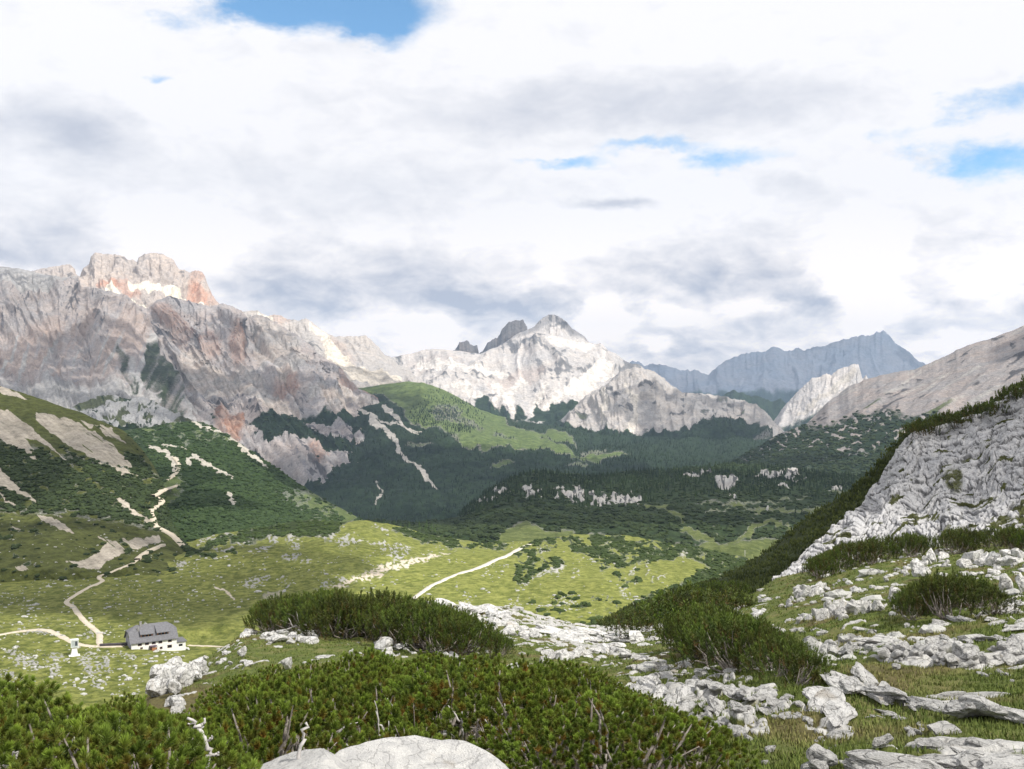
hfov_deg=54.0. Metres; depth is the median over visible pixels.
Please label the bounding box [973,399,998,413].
mountain pine
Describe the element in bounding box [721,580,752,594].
mountain pine
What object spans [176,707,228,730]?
mountain pine
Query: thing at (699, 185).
sky
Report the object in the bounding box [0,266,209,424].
mountain
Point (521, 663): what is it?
mountain pine
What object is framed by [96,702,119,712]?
mountain pine
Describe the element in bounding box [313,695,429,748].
mountain pine
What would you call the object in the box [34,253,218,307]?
mountain
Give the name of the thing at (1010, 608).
limestone outcrop
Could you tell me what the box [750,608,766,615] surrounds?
limestone outcrop
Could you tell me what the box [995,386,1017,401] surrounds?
mountain pine
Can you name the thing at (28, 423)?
hill
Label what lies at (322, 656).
boulder
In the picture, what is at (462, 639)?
mountain pine
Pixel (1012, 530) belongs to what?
mountain pine
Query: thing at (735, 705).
limestone outcrop
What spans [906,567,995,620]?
mountain pine
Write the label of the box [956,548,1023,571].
limestone outcrop
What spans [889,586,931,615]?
mountain pine
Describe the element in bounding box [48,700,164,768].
mountain pine
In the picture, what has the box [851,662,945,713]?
limestone outcrop
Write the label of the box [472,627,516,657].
mountain pine
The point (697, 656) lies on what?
mountain pine
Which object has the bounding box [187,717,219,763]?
dead branch
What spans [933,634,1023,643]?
limestone outcrop
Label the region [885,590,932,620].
mountain pine
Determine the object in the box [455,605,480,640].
mountain pine
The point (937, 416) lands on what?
mountain pine
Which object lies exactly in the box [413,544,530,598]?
path
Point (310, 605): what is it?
mountain pine
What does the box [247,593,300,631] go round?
mountain pine
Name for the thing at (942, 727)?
limestone slab
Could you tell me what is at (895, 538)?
mountain pine
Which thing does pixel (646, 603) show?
mountain pine
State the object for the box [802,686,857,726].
limestone slab
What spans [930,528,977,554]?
mountain pine
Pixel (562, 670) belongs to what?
mountain pine
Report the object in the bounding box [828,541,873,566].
mountain pine
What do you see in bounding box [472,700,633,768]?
mountain pine
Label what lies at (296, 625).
dead branch
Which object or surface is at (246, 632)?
limestone outcrop
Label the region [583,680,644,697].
mountain pine
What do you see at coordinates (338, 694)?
mountain pine
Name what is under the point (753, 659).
mountain pine
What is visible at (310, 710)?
mountain pine
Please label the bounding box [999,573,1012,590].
boulder
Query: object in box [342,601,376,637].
mountain pine
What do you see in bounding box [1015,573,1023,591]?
boulder
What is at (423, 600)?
mountain pine
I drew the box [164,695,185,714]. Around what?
limestone outcrop
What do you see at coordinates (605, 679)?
mountain pine
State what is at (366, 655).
mountain pine
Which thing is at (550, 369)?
mountain
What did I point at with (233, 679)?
mountain pine
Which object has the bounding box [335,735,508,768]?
limestone slab
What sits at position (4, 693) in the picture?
mountain pine
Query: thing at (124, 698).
mountain pine
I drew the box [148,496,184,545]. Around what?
path
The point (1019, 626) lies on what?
limestone outcrop
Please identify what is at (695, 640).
mountain pine
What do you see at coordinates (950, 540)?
mountain pine
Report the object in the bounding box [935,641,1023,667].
limestone outcrop
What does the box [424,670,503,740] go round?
mountain pine
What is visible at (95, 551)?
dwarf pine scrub
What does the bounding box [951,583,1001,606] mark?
mountain pine
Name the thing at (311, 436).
dwarf pine scrub
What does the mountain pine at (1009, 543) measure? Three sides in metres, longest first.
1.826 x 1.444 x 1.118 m
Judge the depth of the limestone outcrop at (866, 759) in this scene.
5.22 m
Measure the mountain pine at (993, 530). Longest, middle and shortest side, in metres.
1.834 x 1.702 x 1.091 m
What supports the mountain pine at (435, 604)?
on the hillside
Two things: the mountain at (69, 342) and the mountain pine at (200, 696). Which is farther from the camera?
the mountain at (69, 342)
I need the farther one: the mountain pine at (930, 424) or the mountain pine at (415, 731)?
the mountain pine at (930, 424)
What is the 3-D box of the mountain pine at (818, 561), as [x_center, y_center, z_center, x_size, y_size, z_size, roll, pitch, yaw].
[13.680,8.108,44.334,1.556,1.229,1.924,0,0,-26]
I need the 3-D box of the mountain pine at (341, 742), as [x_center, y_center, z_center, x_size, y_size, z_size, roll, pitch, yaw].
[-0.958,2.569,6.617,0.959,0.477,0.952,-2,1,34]
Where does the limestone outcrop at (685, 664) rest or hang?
on the hillside
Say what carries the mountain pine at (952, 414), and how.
on the cliff
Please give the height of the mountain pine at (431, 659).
0.900 m
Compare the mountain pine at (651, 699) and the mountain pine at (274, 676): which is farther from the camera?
the mountain pine at (274, 676)
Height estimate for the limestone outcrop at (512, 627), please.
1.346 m
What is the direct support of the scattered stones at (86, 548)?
on the hill at (28, 423)
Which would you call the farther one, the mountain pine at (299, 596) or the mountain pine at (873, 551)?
the mountain pine at (873, 551)
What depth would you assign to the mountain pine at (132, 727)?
5.85 m
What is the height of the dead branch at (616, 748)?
0.562 m
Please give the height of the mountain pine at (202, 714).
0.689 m
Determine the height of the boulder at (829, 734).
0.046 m
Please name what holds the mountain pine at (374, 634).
on the hillside
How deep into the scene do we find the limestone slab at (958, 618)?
14.39 m
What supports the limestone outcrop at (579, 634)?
on the hillside
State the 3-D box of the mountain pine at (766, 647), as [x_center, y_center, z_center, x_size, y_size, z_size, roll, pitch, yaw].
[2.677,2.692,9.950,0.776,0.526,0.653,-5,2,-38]
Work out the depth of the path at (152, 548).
562.64 m
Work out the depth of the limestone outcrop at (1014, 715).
6.77 m
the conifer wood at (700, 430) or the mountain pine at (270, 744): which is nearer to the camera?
the mountain pine at (270, 744)
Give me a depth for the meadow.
465.48 m
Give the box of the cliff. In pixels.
[772,388,1023,580]
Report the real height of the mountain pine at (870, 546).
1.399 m
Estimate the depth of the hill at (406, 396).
3644.12 m
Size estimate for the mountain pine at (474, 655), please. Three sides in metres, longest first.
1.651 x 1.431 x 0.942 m
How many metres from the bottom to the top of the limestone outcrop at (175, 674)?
1.959 m
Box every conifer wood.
[228,410,364,489]
[312,393,769,521]
[409,388,483,432]
[561,414,772,438]
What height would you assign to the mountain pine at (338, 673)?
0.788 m
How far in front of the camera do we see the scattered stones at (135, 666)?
410.94 m
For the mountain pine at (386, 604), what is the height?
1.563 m
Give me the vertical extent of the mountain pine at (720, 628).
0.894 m
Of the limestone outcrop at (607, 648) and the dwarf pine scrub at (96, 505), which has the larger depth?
the dwarf pine scrub at (96, 505)
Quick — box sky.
[0,0,1023,374]
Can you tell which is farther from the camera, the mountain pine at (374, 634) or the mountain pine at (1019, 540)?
the mountain pine at (1019, 540)
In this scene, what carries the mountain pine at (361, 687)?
on the hillside
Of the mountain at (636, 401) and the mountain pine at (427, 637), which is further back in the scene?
the mountain at (636, 401)
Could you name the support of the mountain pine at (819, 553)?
on the hillside
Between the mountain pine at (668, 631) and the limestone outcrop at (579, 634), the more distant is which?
the limestone outcrop at (579, 634)
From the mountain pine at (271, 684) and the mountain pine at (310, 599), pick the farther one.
the mountain pine at (310, 599)
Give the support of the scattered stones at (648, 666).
on the hillside
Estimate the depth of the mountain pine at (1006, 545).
45.16 m
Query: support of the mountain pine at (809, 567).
on the hillside
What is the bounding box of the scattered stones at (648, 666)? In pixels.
[507,541,1022,687]
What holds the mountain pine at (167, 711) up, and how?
on the hillside
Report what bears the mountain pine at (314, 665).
on the hillside
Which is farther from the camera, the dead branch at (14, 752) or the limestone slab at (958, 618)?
the limestone slab at (958, 618)
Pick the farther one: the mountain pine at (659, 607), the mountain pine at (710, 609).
the mountain pine at (659, 607)
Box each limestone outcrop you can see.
[145,656,208,696]
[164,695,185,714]
[202,655,253,668]
[236,628,256,641]
[252,629,318,643]
[374,636,415,654]
[428,598,511,620]
[437,651,463,658]
[479,616,541,639]
[530,624,629,642]
[539,646,586,661]
[583,642,657,662]
[626,675,725,715]
[669,700,755,740]
[677,658,693,673]
[685,675,780,705]
[721,700,812,722]
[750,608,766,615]
[785,596,793,607]
[793,581,826,602]
[811,598,871,620]
[811,641,876,656]
[842,749,944,768]
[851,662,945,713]
[865,709,906,719]
[877,636,951,662]
[900,548,949,576]
[904,722,925,736]
[914,737,1002,752]
[919,746,1023,768]
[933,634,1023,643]
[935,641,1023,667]
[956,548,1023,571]
[984,617,1023,631]
[991,706,1023,724]
[993,606,1020,613]
[996,600,1023,607]
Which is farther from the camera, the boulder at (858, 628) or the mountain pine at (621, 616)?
the mountain pine at (621, 616)
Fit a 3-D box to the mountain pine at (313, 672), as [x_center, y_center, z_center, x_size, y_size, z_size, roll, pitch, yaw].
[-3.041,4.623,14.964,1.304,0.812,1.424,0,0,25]
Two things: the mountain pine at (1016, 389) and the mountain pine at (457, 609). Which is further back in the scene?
the mountain pine at (1016, 389)
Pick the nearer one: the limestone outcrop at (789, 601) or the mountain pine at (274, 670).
the mountain pine at (274, 670)
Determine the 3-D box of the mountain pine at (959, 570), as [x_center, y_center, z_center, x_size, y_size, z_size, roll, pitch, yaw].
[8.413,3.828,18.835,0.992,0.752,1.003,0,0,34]
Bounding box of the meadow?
[0,519,749,715]
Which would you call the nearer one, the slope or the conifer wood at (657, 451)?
the slope
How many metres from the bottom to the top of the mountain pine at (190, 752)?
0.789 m
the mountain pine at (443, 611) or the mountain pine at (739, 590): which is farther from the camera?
the mountain pine at (739, 590)
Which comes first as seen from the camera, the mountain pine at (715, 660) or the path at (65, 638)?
the mountain pine at (715, 660)
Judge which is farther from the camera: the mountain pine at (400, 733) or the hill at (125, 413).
the hill at (125, 413)
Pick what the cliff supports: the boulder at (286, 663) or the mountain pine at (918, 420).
the mountain pine at (918, 420)
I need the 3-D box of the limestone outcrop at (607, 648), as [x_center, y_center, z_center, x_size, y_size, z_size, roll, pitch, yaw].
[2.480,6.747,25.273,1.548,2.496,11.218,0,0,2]
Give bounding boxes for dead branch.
[2,751,17,768]
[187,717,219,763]
[283,612,335,632]
[297,722,309,758]
[374,701,395,736]
[443,705,463,739]
[598,712,625,766]
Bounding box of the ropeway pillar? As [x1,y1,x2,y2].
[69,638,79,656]
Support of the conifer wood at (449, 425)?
on the hill at (406, 396)
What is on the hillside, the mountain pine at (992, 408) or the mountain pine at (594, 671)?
the mountain pine at (594, 671)
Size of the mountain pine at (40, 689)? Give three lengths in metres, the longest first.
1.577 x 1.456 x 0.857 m
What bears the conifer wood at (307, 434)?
on the mountain at (238, 368)
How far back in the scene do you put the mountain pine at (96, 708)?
10.20 m
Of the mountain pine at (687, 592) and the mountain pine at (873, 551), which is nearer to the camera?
the mountain pine at (687, 592)
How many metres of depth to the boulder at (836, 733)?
6.76 m
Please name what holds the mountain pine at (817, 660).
on the hillside
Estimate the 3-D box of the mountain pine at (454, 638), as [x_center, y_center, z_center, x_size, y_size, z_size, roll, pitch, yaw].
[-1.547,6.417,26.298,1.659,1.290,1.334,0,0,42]
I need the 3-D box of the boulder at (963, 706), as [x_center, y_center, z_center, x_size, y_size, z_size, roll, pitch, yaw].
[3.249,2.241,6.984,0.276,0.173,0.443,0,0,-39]
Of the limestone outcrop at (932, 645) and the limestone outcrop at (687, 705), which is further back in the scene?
the limestone outcrop at (932, 645)
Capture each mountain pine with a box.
[0,672,83,723]
[0,674,85,736]
[0,680,119,768]
[0,701,152,768]
[0,711,6,726]
[0,713,49,768]
[6,695,261,768]
[47,707,179,768]
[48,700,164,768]
[52,702,99,717]
[54,714,250,768]
[71,712,262,768]
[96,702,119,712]
[99,691,158,711]
[99,705,177,728]
[153,709,191,760]
[158,682,366,768]
[160,705,252,741]
[169,712,193,720]
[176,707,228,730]
[187,673,289,714]
[189,680,240,709]
[206,707,239,726]
[212,702,355,767]
[213,665,303,705]
[213,666,410,759]
[213,726,262,766]
[215,673,246,704]
[217,669,340,726]
[217,673,296,719]
[241,594,283,629]
[245,601,296,634]
[247,591,290,620]
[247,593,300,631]
[250,664,287,678]
[259,597,283,629]
[270,586,334,631]
[272,660,355,689]
[279,590,311,626]
[281,669,379,713]
[282,659,324,676]
[290,668,325,678]
[292,590,365,638]
[295,590,352,635]
[297,693,357,721]
[304,588,386,640]
[306,661,440,745]
[308,585,350,628]
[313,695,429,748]
[314,650,403,702]
[315,648,410,675]
[326,735,382,753]
[327,643,403,687]
[330,649,402,673]
[331,601,364,636]
[333,721,459,753]
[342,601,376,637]
[343,604,390,640]
[344,712,449,744]
[348,672,438,727]
[349,586,415,635]
[355,608,407,645]
[360,592,431,621]
[360,658,543,750]
[365,609,419,644]
[374,600,406,634]
[375,654,461,719]
[380,594,469,651]
[385,651,479,727]
[391,591,419,602]
[400,601,478,655]
[400,624,442,647]
[404,652,529,728]
[407,649,455,676]
[414,595,440,607]
[416,596,446,641]
[424,609,502,655]
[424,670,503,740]
[426,606,483,651]
[427,661,637,768]
[430,608,484,647]
[439,663,532,732]
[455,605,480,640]
[455,653,507,670]
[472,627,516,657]
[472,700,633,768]
[473,659,540,714]
[479,635,515,654]
[487,657,588,707]
[492,665,634,751]
[497,686,735,768]
[504,653,577,685]
[516,658,608,718]
[528,657,593,690]
[535,685,676,763]
[551,660,622,694]
[567,671,622,696]
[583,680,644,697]
[595,612,653,640]
[609,690,669,722]
[611,706,768,768]
[616,611,639,621]
[622,709,739,768]
[624,604,669,628]
[631,599,679,622]
[638,589,700,629]
[654,604,692,649]
[658,613,680,652]
[661,580,712,613]
[661,610,686,655]
[669,579,737,605]
[669,601,714,661]
[670,609,779,672]
[671,598,740,644]
[671,634,701,657]
[672,598,740,660]
[673,606,738,664]
[673,611,705,660]
[676,610,740,662]
[691,612,782,669]
[694,582,713,590]
[697,588,760,611]
[703,612,764,662]
[706,580,729,592]
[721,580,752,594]
[722,586,744,597]
[729,621,788,671]
[738,632,810,671]
[739,632,813,679]
[740,633,825,672]
[756,643,845,686]
[798,564,816,575]
[803,554,841,579]
[804,563,829,576]
[807,552,827,562]
[812,548,862,574]
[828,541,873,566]
[834,540,850,560]
[844,540,873,559]
[846,537,887,564]
[853,536,891,557]
[861,534,902,559]
[882,534,908,553]
[884,532,909,549]
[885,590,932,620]
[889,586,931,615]
[899,422,921,432]
[899,532,930,556]
[900,581,949,614]
[903,531,935,552]
[903,571,965,610]
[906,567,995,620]
[908,418,940,435]
[912,415,941,431]
[930,411,952,423]
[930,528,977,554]
[936,527,978,550]
[941,409,957,420]
[943,414,971,427]
[945,574,1003,610]
[946,575,976,608]
[949,526,988,550]
[949,569,974,605]
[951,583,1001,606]
[958,583,1021,615]
[960,402,989,418]
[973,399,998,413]
[975,529,999,547]
[979,400,1010,415]
[979,526,1006,547]
[986,525,1023,549]
[991,528,1021,548]
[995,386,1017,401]
[998,525,1020,547]
[1007,381,1023,402]
[1009,527,1023,551]
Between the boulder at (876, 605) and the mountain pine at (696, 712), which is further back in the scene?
the boulder at (876, 605)
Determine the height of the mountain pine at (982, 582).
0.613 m
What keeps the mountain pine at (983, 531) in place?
on the hillside
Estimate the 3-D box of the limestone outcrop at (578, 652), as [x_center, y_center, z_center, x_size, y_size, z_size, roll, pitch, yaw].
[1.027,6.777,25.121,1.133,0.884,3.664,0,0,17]
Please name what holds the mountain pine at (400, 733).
on the hillside
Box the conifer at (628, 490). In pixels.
[457,459,868,515]
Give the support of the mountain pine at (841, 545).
on the hillside
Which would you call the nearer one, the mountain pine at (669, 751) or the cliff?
the mountain pine at (669, 751)
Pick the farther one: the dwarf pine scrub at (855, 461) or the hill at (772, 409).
the hill at (772, 409)
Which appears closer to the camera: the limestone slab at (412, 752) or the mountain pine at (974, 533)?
the limestone slab at (412, 752)
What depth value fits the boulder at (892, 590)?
22.17 m
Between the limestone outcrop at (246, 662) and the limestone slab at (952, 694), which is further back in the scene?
the limestone outcrop at (246, 662)
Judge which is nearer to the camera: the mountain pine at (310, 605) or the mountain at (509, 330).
the mountain pine at (310, 605)
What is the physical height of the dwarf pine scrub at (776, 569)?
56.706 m
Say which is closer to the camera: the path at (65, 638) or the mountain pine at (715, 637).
the mountain pine at (715, 637)
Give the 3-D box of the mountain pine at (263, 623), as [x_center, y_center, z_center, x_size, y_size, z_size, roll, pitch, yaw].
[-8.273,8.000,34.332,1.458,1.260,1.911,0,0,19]
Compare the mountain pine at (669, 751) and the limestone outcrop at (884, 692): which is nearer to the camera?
the mountain pine at (669, 751)
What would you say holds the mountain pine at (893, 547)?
on the hillside
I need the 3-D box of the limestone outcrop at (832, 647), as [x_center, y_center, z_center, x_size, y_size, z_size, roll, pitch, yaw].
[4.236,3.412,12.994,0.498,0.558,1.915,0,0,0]
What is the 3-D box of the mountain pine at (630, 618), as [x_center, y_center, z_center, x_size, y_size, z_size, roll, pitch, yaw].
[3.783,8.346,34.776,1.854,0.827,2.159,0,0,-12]
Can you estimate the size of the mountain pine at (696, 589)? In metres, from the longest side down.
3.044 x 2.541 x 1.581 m
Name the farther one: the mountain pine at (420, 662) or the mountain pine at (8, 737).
the mountain pine at (420, 662)
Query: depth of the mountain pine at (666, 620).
25.62 m
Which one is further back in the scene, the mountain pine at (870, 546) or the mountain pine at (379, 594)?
the mountain pine at (870, 546)
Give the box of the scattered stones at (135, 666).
[0,526,690,696]
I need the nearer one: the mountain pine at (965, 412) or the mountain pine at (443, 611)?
the mountain pine at (443, 611)
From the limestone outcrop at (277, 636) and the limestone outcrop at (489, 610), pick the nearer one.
the limestone outcrop at (277, 636)
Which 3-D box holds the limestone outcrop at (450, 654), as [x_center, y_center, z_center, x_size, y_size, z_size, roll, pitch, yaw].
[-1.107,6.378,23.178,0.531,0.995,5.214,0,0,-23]
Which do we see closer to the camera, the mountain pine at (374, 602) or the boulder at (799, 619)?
the boulder at (799, 619)
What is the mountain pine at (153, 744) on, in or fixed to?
on the hillside
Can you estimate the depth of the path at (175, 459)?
1183.25 m
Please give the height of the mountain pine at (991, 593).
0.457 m
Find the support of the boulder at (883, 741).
on the hillside
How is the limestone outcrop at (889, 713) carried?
on the hillside
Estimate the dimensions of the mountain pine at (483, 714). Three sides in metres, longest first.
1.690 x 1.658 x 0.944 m
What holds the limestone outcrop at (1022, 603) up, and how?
on the hillside
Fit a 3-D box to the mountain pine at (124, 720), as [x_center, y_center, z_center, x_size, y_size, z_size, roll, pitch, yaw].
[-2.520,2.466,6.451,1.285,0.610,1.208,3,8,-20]
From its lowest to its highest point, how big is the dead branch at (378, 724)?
0.671 m
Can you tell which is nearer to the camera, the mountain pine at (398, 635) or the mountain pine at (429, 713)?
the mountain pine at (429, 713)
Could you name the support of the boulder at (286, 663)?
on the hillside
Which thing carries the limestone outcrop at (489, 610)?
on the hillside
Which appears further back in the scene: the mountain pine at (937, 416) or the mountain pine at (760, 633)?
the mountain pine at (937, 416)
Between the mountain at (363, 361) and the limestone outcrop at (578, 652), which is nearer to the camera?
the limestone outcrop at (578, 652)
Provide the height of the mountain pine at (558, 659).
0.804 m
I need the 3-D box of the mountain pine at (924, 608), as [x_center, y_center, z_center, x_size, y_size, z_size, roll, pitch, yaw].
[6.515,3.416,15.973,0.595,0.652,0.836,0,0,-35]
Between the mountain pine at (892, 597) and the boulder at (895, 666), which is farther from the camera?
the mountain pine at (892, 597)
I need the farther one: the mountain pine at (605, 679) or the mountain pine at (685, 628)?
the mountain pine at (685, 628)
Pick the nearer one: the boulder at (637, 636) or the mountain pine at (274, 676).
the mountain pine at (274, 676)
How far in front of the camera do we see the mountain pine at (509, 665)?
12.18 m
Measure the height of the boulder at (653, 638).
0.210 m
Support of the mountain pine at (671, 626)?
on the hillside
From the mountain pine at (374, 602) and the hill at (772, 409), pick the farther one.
the hill at (772, 409)
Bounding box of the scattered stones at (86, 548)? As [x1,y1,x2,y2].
[0,520,176,579]
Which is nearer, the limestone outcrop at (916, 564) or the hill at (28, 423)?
the limestone outcrop at (916, 564)
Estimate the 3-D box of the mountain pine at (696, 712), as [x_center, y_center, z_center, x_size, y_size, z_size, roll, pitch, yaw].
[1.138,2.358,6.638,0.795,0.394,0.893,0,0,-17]
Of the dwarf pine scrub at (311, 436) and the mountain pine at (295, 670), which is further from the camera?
the dwarf pine scrub at (311, 436)
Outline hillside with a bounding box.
[140,542,1023,768]
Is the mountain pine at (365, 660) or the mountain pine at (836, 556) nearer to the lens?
the mountain pine at (365, 660)
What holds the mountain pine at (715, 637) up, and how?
on the hillside
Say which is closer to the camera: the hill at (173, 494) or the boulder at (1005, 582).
the boulder at (1005, 582)
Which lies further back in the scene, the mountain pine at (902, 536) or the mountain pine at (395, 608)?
the mountain pine at (902, 536)
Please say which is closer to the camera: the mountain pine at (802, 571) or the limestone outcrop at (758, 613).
the limestone outcrop at (758, 613)
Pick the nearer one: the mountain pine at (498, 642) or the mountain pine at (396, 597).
the mountain pine at (498, 642)
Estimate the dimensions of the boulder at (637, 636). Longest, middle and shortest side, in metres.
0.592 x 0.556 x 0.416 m
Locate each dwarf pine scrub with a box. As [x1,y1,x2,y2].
[0,425,180,580]
[0,439,199,579]
[127,421,361,541]
[184,518,747,624]
[211,408,365,491]
[365,462,859,545]
[589,377,1023,626]
[726,409,938,476]
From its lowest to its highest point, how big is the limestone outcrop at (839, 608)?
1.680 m
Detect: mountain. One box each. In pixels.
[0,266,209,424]
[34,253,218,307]
[136,296,378,490]
[243,310,432,387]
[391,315,676,424]
[453,320,526,353]
[552,367,783,439]
[630,331,925,402]
[774,364,867,431]
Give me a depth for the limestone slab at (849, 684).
8.58 m
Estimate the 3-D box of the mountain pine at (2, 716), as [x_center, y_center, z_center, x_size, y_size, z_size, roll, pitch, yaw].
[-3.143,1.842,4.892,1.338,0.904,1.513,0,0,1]
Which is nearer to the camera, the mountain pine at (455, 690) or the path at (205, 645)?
the mountain pine at (455, 690)
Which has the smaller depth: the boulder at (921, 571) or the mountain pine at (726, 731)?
the mountain pine at (726, 731)
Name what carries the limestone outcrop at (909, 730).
on the hillside
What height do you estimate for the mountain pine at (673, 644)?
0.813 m
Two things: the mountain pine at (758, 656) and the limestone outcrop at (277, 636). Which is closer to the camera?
the mountain pine at (758, 656)
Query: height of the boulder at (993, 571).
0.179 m
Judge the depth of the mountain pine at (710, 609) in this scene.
17.48 m
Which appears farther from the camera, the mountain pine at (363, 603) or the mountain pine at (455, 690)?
the mountain pine at (363, 603)
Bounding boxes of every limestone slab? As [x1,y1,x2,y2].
[255,748,351,768]
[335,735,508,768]
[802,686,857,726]
[819,671,864,693]
[855,635,894,642]
[923,691,1009,699]
[926,721,961,735]
[932,615,975,625]
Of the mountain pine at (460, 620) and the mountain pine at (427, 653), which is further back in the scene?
the mountain pine at (460, 620)
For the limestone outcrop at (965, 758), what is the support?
on the hillside
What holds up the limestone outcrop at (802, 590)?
on the hillside
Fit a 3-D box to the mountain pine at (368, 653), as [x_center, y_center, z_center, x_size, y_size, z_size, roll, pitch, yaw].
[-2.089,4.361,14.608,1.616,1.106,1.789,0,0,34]
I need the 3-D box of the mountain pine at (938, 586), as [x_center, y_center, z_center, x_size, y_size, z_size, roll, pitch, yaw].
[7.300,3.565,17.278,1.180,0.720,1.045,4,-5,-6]
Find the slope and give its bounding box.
[615,397,1001,622]
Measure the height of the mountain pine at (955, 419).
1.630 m
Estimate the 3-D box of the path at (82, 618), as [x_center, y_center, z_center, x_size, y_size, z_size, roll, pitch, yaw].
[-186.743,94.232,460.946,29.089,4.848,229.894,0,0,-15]
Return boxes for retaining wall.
[99,642,126,645]
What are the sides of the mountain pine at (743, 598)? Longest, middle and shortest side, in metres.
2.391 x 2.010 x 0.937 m
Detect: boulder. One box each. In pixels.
[237,646,246,656]
[280,657,291,669]
[315,655,334,658]
[628,630,644,642]
[648,636,660,640]
[694,668,707,676]
[764,745,776,753]
[779,695,787,699]
[794,701,802,706]
[796,616,802,622]
[800,743,837,768]
[826,731,840,739]
[832,731,846,739]
[852,626,868,630]
[871,600,884,610]
[872,733,893,747]
[888,586,900,601]
[891,663,900,669]
[917,567,931,575]
[942,695,1007,717]
[987,568,1000,574]
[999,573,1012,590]
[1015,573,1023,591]
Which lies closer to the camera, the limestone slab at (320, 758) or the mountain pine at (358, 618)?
the limestone slab at (320, 758)
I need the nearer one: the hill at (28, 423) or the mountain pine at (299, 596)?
the mountain pine at (299, 596)
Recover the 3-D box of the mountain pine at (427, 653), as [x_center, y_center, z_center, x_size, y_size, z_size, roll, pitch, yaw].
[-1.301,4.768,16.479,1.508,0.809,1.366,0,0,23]
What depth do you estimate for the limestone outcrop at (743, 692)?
8.73 m
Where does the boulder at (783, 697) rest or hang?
on the hillside
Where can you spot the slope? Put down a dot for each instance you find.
(796, 535)
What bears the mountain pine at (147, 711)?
on the hillside
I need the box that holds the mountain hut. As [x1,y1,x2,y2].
[124,621,186,650]
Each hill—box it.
[0,386,183,581]
[70,395,191,430]
[125,421,357,541]
[313,381,766,521]
[368,463,859,558]
[723,390,785,420]
[729,326,1023,475]
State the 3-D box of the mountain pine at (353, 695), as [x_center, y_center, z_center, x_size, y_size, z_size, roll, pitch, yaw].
[-1.546,2.716,7.746,1.708,1.018,1.851,3,-2,-42]
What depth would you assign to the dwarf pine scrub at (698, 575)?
604.48 m
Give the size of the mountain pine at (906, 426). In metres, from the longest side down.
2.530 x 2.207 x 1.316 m
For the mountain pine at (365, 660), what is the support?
on the hillside
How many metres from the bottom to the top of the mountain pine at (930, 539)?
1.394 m
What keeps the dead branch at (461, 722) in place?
on the hillside
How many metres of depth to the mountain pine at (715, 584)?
103.89 m
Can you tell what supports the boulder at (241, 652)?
on the hillside
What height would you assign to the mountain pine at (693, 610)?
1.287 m
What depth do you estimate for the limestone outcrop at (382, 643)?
25.62 m
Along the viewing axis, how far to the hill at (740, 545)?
1248.37 m
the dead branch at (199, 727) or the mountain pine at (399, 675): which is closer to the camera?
the dead branch at (199, 727)
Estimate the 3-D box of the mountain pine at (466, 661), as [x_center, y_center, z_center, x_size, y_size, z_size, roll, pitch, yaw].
[-0.370,3.327,10.750,1.652,0.860,1.525,0,0,-43]
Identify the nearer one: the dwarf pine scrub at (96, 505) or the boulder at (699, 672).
the boulder at (699, 672)
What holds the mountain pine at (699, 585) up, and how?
on the slope
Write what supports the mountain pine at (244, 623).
on the hillside
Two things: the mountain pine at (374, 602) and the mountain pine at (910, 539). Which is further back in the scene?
the mountain pine at (910, 539)
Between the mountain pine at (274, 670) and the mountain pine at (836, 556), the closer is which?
the mountain pine at (274, 670)
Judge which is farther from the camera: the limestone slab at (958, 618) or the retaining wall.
the retaining wall
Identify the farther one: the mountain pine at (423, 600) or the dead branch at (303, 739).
the mountain pine at (423, 600)
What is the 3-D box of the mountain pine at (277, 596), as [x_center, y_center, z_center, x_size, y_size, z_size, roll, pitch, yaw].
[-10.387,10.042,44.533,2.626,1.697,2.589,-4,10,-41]
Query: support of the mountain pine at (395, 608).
on the hillside
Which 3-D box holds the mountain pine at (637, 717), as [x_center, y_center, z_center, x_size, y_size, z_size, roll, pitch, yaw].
[0.691,2.606,7.580,0.973,0.613,1.260,2,-4,-35]
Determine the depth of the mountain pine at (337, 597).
33.31 m
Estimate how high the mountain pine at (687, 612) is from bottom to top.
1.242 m
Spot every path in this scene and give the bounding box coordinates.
[0,628,123,647]
[64,558,139,644]
[134,544,165,559]
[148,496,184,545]
[152,485,177,496]
[167,457,180,479]
[187,645,223,647]
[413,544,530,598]
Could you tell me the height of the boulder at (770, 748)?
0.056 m
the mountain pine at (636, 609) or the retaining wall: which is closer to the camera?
the mountain pine at (636, 609)

